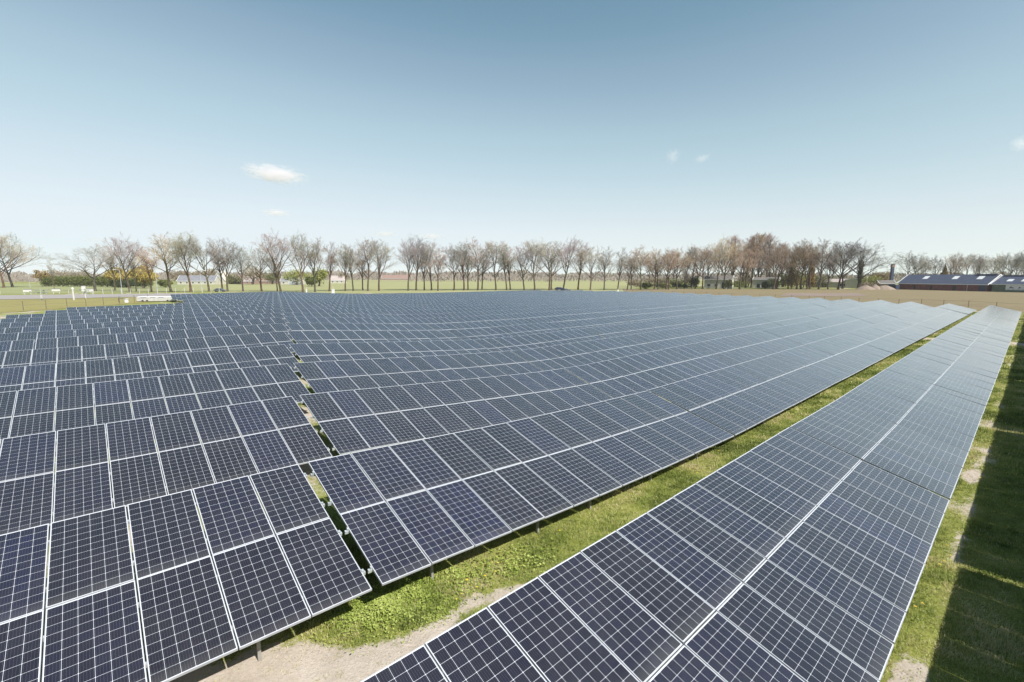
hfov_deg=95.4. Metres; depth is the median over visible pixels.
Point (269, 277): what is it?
thicket
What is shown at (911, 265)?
bare tree
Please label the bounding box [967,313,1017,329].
solar table
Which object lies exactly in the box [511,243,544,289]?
bare tree
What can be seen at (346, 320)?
solar table
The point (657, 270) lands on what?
bare tree
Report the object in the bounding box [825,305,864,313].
solar table
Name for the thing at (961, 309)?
solar table
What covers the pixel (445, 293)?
solar table
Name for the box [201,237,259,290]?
bare tree
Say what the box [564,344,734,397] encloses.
solar table
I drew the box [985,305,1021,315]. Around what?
solar table
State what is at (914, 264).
bare tree
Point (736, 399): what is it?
solar table
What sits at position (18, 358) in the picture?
solar table
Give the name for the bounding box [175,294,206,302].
solar table
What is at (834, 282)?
long shed
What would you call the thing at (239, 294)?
solar table
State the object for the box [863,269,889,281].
brushwood
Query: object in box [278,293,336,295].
solar table
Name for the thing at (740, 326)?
solar table
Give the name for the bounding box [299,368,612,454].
solar table
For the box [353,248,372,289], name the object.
bare tree
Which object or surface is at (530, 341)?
solar table
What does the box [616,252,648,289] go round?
bare tree
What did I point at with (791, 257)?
bare tree
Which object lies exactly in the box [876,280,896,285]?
brick shed
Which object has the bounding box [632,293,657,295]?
solar table
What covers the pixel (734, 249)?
bare tree
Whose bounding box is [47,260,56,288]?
bare tree
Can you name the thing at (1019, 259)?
bare tree
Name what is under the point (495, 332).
solar table
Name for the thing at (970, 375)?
solar table
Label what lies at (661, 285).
yard bush
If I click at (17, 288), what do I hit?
lawn
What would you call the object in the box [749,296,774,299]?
solar table
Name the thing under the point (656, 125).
sky
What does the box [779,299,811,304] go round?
solar table
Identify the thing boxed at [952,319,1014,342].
solar table
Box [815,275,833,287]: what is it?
yard bush
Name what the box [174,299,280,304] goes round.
solar table
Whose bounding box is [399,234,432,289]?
bare tree
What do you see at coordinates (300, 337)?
solar table
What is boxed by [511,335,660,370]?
solar table
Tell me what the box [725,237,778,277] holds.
bare tree
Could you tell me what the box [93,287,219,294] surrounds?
roadside fence
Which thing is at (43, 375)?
solar table
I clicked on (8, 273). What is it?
bare tree
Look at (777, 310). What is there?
solar table
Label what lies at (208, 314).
solar table
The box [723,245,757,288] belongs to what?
bare tree
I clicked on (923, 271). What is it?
bare tree
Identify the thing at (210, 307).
solar table
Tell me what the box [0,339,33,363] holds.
solar table
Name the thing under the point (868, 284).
yard bush
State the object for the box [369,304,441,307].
solar table
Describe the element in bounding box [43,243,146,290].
bare tree
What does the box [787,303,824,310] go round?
solar table
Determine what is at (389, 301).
solar table
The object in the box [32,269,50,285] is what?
willow tree
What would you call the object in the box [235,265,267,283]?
thicket
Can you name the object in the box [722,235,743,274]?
bare tree
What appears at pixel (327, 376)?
solar table
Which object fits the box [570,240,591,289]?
bare tree
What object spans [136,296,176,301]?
flat trailer
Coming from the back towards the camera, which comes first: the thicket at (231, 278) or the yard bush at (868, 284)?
the thicket at (231, 278)
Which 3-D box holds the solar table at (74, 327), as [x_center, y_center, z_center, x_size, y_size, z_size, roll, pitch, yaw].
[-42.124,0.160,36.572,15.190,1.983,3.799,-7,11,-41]
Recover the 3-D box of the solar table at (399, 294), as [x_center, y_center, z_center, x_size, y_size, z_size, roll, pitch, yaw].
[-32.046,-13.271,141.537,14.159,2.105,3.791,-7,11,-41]
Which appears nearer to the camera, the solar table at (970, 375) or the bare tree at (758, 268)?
the solar table at (970, 375)
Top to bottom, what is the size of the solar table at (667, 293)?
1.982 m
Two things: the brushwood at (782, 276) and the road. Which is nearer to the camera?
the road
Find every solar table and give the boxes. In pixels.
[0,313,140,322]
[0,317,123,331]
[0,322,102,336]
[0,330,73,349]
[0,331,293,379]
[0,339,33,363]
[0,344,298,402]
[0,364,309,447]
[0,396,332,534]
[0,464,371,681]
[5,309,153,318]
[35,323,292,354]
[45,306,164,312]
[67,303,173,311]
[76,317,290,344]
[103,313,287,332]
[124,309,285,323]
[141,306,284,315]
[154,303,281,311]
[165,301,281,309]
[170,293,209,301]
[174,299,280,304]
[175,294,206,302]
[181,296,198,302]
[194,295,279,302]
[195,296,279,300]
[196,298,280,301]
[199,294,278,297]
[203,293,276,295]
[207,292,278,294]
[211,292,277,293]
[278,291,330,293]
[278,292,333,294]
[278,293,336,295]
[279,294,340,296]
[279,295,343,297]
[279,296,347,298]
[280,298,352,300]
[280,299,357,301]
[280,301,364,304]
[281,303,370,306]
[282,306,379,309]
[282,308,389,313]
[283,312,400,317]
[284,317,416,323]
[285,323,433,330]
[287,330,459,343]
[289,340,490,361]
[293,351,541,392]
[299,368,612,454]
[308,391,733,585]
[334,294,381,295]
[338,295,386,295]
[341,296,392,296]
[344,297,398,297]
[348,298,404,299]
[352,299,412,300]
[358,301,420,302]
[360,427,949,681]
[363,302,430,306]
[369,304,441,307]
[377,293,418,293]
[378,306,454,309]
[382,294,416,294]
[386,308,469,314]
[387,294,429,295]
[393,295,437,296]
[398,311,485,317]
[399,296,444,297]
[410,315,508,328]
[427,319,530,335]
[430,293,461,293]
[430,293,467,294]
[438,294,476,295]
[445,295,485,296]
[447,322,564,339]
[474,328,603,355]
[477,293,510,294]
[486,294,521,295]
[502,292,531,292]
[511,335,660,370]
[522,293,552,294]
[523,313,601,323]
[550,316,635,329]
[562,293,591,294]
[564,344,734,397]
[568,307,626,314]
[575,293,602,294]
[585,320,678,337]
[593,309,655,317]
[598,302,643,307]
[603,295,631,296]
[617,293,642,294]
[621,304,668,309]
[624,311,689,321]
[630,324,733,348]
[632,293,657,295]
[646,294,674,296]
[648,306,696,312]
[648,354,840,439]
[655,292,680,294]
[661,314,731,327]
[663,295,691,297]
[664,301,702,306]
[672,293,696,295]
[678,307,731,315]
[681,296,710,298]
[688,303,730,308]
[689,294,712,296]
[689,330,801,364]
[703,297,732,299]
[705,317,781,334]
[708,295,730,297]
[715,309,769,319]
[720,304,762,311]
[726,297,755,301]
[729,295,751,298]
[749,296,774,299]
[750,298,779,302]
[754,306,800,314]
[758,312,816,325]
[763,321,845,344]
[774,335,892,385]
[775,297,798,300]
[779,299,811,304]
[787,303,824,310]
[790,369,986,499]
[797,308,844,318]
[801,298,829,302]
[811,314,873,332]
[812,301,844,306]
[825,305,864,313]
[834,299,860,304]
[838,324,923,358]
[845,309,896,323]
[847,302,882,309]
[868,300,894,306]
[870,306,912,317]
[878,316,943,341]
[886,343,1001,401]
[889,303,926,312]
[905,311,956,331]
[906,302,933,308]
[924,307,968,321]
[928,328,1009,362]
[938,303,975,314]
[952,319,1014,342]
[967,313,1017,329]
[977,308,1019,321]
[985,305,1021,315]
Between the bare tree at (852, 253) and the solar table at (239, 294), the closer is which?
the solar table at (239, 294)
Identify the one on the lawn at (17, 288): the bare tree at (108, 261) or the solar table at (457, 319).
the bare tree at (108, 261)
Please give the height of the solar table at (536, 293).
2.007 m
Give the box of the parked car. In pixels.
[214,288,226,291]
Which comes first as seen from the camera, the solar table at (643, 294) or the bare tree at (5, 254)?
the solar table at (643, 294)
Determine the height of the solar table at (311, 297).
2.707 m
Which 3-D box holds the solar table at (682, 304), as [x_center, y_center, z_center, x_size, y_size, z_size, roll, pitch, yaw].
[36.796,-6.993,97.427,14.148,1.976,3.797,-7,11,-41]
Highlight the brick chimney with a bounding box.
[889,264,894,279]
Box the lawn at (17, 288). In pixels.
[0,284,185,293]
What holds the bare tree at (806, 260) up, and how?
on the ground at (362, 665)
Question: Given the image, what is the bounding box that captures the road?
[0,293,191,298]
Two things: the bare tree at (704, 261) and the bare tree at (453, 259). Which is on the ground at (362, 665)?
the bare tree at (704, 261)
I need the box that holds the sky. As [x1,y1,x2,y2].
[0,0,1023,276]
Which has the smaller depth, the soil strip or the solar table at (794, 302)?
the solar table at (794, 302)
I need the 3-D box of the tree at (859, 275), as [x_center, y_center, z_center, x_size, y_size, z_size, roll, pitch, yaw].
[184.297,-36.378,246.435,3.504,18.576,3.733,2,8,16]
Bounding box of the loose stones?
[197,459,985,681]
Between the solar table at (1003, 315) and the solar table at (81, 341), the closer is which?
the solar table at (81, 341)
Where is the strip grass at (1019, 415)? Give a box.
[881,314,1023,681]
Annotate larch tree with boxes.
[781,250,803,288]
[805,266,815,286]
[940,264,947,274]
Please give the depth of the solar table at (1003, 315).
64.53 m
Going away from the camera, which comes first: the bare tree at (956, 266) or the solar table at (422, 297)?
the solar table at (422, 297)
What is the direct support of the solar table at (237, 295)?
on the ground at (362, 665)
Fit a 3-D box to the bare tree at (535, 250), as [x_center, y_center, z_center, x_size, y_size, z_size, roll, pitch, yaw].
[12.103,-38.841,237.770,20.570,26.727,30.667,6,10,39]
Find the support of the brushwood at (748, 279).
on the ground at (362, 665)
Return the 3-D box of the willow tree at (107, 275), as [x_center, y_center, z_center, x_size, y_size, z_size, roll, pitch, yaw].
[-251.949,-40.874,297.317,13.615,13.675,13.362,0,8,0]
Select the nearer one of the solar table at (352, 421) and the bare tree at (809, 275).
the solar table at (352, 421)
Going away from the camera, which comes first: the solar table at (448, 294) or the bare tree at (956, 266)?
the solar table at (448, 294)
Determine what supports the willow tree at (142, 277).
on the lawn at (17, 288)
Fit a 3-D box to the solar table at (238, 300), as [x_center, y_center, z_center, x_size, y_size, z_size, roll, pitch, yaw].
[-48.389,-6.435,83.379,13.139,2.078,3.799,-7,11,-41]
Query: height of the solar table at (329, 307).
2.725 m
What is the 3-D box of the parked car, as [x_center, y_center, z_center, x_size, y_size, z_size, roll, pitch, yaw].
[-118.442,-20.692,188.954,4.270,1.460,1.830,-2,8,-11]
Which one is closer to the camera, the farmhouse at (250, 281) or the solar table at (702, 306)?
the solar table at (702, 306)
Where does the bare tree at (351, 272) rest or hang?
on the meadow
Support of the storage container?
on the ground at (362, 665)
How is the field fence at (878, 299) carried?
on the sandy field
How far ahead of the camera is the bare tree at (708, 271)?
267.74 m
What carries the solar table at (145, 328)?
on the ground at (362, 665)
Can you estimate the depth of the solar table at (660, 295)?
140.60 m
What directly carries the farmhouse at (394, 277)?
on the pasture
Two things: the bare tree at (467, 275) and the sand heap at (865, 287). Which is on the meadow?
the bare tree at (467, 275)
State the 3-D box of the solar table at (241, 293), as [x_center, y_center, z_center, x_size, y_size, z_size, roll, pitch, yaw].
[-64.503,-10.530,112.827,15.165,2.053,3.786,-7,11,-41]
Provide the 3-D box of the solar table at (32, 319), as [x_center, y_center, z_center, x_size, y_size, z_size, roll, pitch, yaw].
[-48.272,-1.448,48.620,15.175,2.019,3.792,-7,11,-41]
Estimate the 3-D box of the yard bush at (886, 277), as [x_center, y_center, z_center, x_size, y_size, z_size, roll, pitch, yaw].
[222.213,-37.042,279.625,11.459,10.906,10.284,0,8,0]
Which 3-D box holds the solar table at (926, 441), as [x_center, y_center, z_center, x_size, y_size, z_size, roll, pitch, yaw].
[15.265,3.237,18.060,14.199,2.020,3.825,-7,11,-41]
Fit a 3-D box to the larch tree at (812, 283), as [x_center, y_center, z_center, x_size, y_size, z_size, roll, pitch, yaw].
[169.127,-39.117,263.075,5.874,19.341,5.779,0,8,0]
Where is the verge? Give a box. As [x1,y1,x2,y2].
[0,297,158,312]
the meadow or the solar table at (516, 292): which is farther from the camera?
the meadow
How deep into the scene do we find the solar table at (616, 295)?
137.06 m
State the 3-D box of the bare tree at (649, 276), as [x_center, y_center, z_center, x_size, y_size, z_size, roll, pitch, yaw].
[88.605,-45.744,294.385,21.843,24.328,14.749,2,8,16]
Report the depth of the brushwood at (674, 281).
295.95 m
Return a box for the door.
[978,285,986,291]
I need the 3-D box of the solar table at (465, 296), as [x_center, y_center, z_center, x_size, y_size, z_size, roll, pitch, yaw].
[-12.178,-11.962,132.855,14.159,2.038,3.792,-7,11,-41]
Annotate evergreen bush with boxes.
[111,279,140,287]
[157,279,173,287]
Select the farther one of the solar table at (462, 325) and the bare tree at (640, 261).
the bare tree at (640, 261)
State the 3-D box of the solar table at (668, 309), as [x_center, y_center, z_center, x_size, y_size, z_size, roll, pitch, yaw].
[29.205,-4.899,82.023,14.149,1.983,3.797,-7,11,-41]
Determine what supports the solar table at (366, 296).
on the ground at (362, 665)
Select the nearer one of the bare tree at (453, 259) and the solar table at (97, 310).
the solar table at (97, 310)
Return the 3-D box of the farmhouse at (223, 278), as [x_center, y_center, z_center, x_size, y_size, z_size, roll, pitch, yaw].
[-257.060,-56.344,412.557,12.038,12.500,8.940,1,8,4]
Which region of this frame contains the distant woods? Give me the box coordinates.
[0,269,1021,282]
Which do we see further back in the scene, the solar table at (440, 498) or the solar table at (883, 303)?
the solar table at (883, 303)
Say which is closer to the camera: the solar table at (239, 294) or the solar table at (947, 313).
the solar table at (947, 313)
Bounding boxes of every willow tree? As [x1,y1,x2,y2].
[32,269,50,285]
[103,267,131,281]
[128,265,158,287]
[282,269,310,284]
[309,267,329,285]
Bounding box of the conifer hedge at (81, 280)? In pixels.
[39,275,153,286]
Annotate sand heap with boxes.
[856,285,875,289]
[871,284,879,289]
[879,285,895,289]
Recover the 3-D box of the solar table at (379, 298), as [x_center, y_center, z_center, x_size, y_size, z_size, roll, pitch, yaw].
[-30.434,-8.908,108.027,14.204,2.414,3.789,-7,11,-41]
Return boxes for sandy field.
[622,289,1023,312]
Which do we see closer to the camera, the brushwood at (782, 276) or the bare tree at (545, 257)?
the bare tree at (545, 257)
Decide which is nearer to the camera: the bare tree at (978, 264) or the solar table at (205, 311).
the solar table at (205, 311)
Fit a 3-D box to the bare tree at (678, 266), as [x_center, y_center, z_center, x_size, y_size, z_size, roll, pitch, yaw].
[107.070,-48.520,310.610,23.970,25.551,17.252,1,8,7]
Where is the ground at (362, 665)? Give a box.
[0,281,1023,681]
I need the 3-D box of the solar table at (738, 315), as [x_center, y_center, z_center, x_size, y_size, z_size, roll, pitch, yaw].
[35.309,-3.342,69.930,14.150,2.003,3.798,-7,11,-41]
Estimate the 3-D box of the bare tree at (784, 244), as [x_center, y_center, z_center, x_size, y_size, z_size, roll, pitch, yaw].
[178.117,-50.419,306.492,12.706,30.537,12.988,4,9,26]
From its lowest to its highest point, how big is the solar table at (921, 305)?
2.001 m
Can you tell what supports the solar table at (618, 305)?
on the ground at (362, 665)
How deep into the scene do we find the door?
214.25 m
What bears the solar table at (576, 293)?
on the ground at (362, 665)
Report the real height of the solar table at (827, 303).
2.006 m
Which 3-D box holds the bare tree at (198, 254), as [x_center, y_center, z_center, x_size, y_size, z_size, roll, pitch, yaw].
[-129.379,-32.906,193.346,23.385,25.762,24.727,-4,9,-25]
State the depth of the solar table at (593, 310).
78.72 m
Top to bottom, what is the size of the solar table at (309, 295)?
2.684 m
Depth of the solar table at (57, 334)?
34.86 m
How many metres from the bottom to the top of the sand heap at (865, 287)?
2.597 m
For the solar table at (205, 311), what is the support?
on the ground at (362, 665)
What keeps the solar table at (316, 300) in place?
on the ground at (362, 665)
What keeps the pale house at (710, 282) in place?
on the ground at (362, 665)
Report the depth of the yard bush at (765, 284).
251.66 m
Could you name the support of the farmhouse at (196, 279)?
on the meadow
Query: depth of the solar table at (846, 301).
107.34 m
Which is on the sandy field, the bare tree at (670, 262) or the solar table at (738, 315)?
the bare tree at (670, 262)
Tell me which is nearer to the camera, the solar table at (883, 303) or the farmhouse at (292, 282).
the solar table at (883, 303)
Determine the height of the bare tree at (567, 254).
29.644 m
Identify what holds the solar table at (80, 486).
on the ground at (362, 665)
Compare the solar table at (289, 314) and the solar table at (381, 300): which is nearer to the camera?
the solar table at (289, 314)
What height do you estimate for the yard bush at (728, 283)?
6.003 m
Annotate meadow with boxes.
[180,281,652,292]
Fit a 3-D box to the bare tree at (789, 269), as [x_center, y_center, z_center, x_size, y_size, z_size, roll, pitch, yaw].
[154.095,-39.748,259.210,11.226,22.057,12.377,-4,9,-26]
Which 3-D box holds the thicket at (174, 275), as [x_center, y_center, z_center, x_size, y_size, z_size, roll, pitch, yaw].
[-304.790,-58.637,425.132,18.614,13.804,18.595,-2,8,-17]
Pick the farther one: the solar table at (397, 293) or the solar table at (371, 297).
the solar table at (397, 293)
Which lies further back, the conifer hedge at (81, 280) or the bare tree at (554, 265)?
the conifer hedge at (81, 280)
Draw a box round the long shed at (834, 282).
[814,279,844,287]
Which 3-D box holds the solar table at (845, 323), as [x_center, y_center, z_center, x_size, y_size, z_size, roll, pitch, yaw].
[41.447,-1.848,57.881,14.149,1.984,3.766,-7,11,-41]
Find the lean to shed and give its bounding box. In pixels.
[845,277,866,287]
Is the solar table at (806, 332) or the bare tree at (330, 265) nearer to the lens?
the solar table at (806, 332)
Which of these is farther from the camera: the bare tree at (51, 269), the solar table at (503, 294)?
the bare tree at (51, 269)
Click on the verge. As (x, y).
(16, 307)
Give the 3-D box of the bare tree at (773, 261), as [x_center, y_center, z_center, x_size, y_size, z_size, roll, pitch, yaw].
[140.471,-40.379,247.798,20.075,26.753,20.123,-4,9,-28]
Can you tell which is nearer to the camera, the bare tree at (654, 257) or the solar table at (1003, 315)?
the solar table at (1003, 315)
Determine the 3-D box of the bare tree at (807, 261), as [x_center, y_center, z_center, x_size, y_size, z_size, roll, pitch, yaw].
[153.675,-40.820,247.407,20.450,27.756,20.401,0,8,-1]
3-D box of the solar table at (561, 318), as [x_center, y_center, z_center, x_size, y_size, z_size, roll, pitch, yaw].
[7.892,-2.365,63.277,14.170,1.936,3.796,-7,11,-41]
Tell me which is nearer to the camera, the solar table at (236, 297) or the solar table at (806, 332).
the solar table at (806, 332)
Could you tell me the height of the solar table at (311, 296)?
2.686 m
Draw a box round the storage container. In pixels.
[888,285,899,289]
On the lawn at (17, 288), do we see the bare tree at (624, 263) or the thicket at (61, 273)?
the thicket at (61, 273)
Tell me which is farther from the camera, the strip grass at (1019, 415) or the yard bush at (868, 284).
the yard bush at (868, 284)
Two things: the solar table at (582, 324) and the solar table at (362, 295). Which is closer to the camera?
the solar table at (582, 324)
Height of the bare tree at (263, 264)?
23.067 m
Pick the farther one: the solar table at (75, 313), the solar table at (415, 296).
the solar table at (415, 296)
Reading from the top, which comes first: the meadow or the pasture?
the pasture
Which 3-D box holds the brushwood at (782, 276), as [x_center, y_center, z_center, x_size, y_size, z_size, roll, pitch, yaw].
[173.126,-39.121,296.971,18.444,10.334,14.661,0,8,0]
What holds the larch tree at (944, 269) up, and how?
on the ground at (362, 665)
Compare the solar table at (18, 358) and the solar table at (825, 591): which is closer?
the solar table at (825, 591)
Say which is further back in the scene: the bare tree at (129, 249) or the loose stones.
the bare tree at (129, 249)
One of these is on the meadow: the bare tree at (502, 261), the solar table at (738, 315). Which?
the bare tree at (502, 261)
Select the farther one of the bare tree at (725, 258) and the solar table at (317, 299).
the bare tree at (725, 258)
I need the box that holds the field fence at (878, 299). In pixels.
[623,290,1022,313]
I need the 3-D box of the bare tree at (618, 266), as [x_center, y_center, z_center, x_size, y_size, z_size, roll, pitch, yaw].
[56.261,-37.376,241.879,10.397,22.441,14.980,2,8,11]
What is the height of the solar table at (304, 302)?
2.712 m
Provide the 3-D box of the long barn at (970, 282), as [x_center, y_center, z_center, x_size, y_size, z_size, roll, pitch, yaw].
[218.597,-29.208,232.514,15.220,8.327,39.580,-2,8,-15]
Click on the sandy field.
(1001, 299)
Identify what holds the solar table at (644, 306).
on the ground at (362, 665)
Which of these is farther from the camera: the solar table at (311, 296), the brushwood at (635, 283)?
the brushwood at (635, 283)
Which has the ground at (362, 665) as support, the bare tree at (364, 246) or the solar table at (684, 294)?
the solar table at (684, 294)
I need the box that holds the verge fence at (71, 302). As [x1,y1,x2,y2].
[0,294,147,311]
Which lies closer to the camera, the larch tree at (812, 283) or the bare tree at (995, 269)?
the larch tree at (812, 283)
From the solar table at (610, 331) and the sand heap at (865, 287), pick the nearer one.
the solar table at (610, 331)
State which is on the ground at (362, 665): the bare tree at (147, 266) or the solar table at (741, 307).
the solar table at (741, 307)
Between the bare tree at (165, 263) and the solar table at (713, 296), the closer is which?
the solar table at (713, 296)
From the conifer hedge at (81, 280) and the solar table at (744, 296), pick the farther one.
the conifer hedge at (81, 280)
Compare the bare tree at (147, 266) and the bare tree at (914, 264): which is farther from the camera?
the bare tree at (914, 264)
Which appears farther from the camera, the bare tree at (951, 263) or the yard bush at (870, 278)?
the bare tree at (951, 263)
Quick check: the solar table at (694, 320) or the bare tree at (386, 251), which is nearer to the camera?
the solar table at (694, 320)
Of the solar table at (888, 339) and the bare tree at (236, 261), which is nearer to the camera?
the solar table at (888, 339)
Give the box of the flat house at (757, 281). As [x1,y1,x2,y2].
[752,277,780,287]
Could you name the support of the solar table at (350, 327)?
on the ground at (362, 665)
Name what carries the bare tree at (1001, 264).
on the ground at (362, 665)
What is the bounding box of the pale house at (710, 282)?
[704,275,734,288]
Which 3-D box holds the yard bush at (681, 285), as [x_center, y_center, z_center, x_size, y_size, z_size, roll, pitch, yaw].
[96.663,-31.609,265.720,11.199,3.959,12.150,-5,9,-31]
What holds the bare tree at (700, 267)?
on the ground at (362, 665)
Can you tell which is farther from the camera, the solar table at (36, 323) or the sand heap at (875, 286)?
the sand heap at (875, 286)
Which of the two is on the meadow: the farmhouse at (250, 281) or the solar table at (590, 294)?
the farmhouse at (250, 281)
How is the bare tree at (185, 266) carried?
on the ground at (362, 665)
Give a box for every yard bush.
[638,282,655,288]
[655,283,671,287]
[672,282,690,288]
[689,275,699,288]
[723,279,732,288]
[733,280,745,288]
[761,281,769,288]
[767,278,780,288]
[798,276,805,287]
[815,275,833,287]
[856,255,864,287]
[861,274,883,283]
[861,282,877,286]
[872,271,888,279]
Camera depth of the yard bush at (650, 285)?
260.23 m
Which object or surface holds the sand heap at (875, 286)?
on the sandy field
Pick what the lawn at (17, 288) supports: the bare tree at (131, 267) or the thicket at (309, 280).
the bare tree at (131, 267)
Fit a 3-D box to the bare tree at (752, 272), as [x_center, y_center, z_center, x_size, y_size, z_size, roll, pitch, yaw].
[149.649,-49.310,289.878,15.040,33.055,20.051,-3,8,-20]
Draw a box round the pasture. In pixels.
[157,278,898,280]
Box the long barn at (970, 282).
[897,274,1001,291]
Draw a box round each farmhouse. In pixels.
[176,275,220,283]
[216,271,230,283]
[231,275,259,283]
[259,278,280,283]
[280,276,304,283]
[287,278,303,284]
[330,276,346,282]
[381,274,415,279]
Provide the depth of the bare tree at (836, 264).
308.48 m
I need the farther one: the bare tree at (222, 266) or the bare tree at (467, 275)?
the bare tree at (467, 275)
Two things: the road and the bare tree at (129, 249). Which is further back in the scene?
the bare tree at (129, 249)
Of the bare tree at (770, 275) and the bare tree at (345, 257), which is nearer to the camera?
the bare tree at (345, 257)
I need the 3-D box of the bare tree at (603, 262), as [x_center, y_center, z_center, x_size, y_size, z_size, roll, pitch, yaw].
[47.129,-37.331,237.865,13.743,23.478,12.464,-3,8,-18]
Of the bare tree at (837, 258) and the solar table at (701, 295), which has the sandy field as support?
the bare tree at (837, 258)
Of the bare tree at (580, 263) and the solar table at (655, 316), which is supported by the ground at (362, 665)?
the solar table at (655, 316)
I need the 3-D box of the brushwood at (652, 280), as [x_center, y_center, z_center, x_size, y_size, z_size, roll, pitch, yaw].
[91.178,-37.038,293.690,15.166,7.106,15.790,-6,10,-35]
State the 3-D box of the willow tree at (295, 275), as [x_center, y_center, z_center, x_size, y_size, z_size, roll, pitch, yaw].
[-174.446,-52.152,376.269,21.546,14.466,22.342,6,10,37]
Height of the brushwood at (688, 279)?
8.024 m
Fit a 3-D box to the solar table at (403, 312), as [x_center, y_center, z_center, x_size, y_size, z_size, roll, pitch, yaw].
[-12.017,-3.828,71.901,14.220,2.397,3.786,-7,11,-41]
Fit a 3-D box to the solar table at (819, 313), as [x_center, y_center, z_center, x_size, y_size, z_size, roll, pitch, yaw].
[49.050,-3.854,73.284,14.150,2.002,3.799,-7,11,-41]
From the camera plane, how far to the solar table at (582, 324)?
57.03 m
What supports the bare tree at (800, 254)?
on the sandy field
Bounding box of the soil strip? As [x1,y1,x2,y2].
[781,293,867,295]
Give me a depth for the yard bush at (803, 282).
287.55 m
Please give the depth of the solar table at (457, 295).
139.46 m
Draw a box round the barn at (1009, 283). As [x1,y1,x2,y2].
[990,275,1023,291]
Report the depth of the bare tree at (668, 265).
247.23 m
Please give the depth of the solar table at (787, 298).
119.91 m
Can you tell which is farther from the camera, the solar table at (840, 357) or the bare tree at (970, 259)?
the bare tree at (970, 259)
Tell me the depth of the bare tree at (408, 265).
227.77 m
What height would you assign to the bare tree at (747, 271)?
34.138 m
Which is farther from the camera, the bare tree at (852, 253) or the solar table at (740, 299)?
the bare tree at (852, 253)
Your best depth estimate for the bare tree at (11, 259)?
283.75 m
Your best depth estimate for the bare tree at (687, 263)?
248.46 m
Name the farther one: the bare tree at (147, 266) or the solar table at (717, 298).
the bare tree at (147, 266)
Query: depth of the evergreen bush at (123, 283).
283.17 m
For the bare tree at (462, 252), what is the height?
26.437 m
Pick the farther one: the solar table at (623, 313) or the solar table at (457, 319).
the solar table at (623, 313)
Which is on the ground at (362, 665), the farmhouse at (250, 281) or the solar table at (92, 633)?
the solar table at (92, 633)
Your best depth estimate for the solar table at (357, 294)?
133.07 m
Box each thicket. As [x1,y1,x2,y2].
[51,269,97,276]
[164,269,185,281]
[189,270,203,274]
[203,268,220,274]
[227,274,241,283]
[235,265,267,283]
[259,271,282,283]
[305,276,317,285]
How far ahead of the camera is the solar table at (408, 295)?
135.83 m
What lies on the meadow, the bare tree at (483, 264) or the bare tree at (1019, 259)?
the bare tree at (483, 264)
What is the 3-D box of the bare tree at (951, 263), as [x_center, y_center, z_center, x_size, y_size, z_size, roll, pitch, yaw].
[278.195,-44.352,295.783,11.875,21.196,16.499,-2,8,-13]
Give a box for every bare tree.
[0,232,40,287]
[0,232,54,286]
[0,241,34,271]
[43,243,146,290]
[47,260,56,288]
[89,232,163,291]
[95,244,123,290]
[124,252,141,291]
[133,232,188,291]
[133,244,159,291]
[156,232,207,291]
[162,231,229,291]
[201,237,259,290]
[206,240,230,288]
[228,242,256,290]
[242,241,275,291]
[252,233,304,290]
[266,250,286,290]
[269,232,323,291]
[300,237,328,291]
[318,243,339,290]
[327,242,360,290]
[337,244,363,290]
[339,239,393,290]
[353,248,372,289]
[364,237,402,290]
[393,241,429,290]
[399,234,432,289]
[412,239,441,289]
[415,248,433,289]
[428,247,448,290]
[439,245,471,289]
[444,241,479,289]
[459,244,481,289]
[465,238,500,289]
[470,240,515,289]
[470,246,493,289]
[497,241,513,289]
[501,243,516,289]
[508,240,559,289]
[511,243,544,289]
[515,239,578,289]
[537,243,559,289]
[549,235,588,287]
[562,243,617,289]
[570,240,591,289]
[592,246,617,289]
[613,247,628,289]
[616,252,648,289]
[625,255,638,289]
[627,246,664,289]
[637,253,669,282]
[640,249,670,289]
[645,248,683,288]
[651,258,662,288]
[654,248,677,289]
[658,249,686,286]
[666,246,697,288]
[679,244,709,287]
[680,247,700,287]
[684,256,712,284]
[686,245,718,288]
[695,246,726,277]
[702,235,757,288]
[705,242,739,288]
[707,242,746,274]
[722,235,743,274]
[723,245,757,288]
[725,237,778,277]
[739,232,768,287]
[742,235,769,287]
[750,237,772,276]
[751,232,778,276]
[757,233,780,276]
[757,242,794,288]
[768,245,795,288]
[774,241,791,286]
[778,247,821,286]
[781,240,820,288]
[781,255,798,288]
[784,243,829,288]
[790,239,822,288]
[795,245,826,288]
[799,239,842,288]
[813,239,881,289]
[819,243,901,278]
[820,253,839,288]
[822,240,876,288]
[824,247,851,278]
[886,251,927,275]
[901,253,931,274]
[904,257,939,274]
[926,255,946,274]
[937,253,972,274]
[939,254,967,274]
[948,253,985,273]
[965,254,988,273]
[970,253,993,273]
[982,254,1006,273]
[984,253,1021,274]
[992,250,1023,274]
[1002,251,1023,274]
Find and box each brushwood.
[627,279,648,286]
[644,277,667,286]
[663,278,685,284]
[680,276,696,286]
[737,275,751,286]
[771,272,793,286]
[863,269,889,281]
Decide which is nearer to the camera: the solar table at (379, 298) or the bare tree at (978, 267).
the solar table at (379, 298)
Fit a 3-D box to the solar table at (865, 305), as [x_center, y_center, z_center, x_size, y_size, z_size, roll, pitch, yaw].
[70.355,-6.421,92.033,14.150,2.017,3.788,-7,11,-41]
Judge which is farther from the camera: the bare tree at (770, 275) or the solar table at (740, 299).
the bare tree at (770, 275)

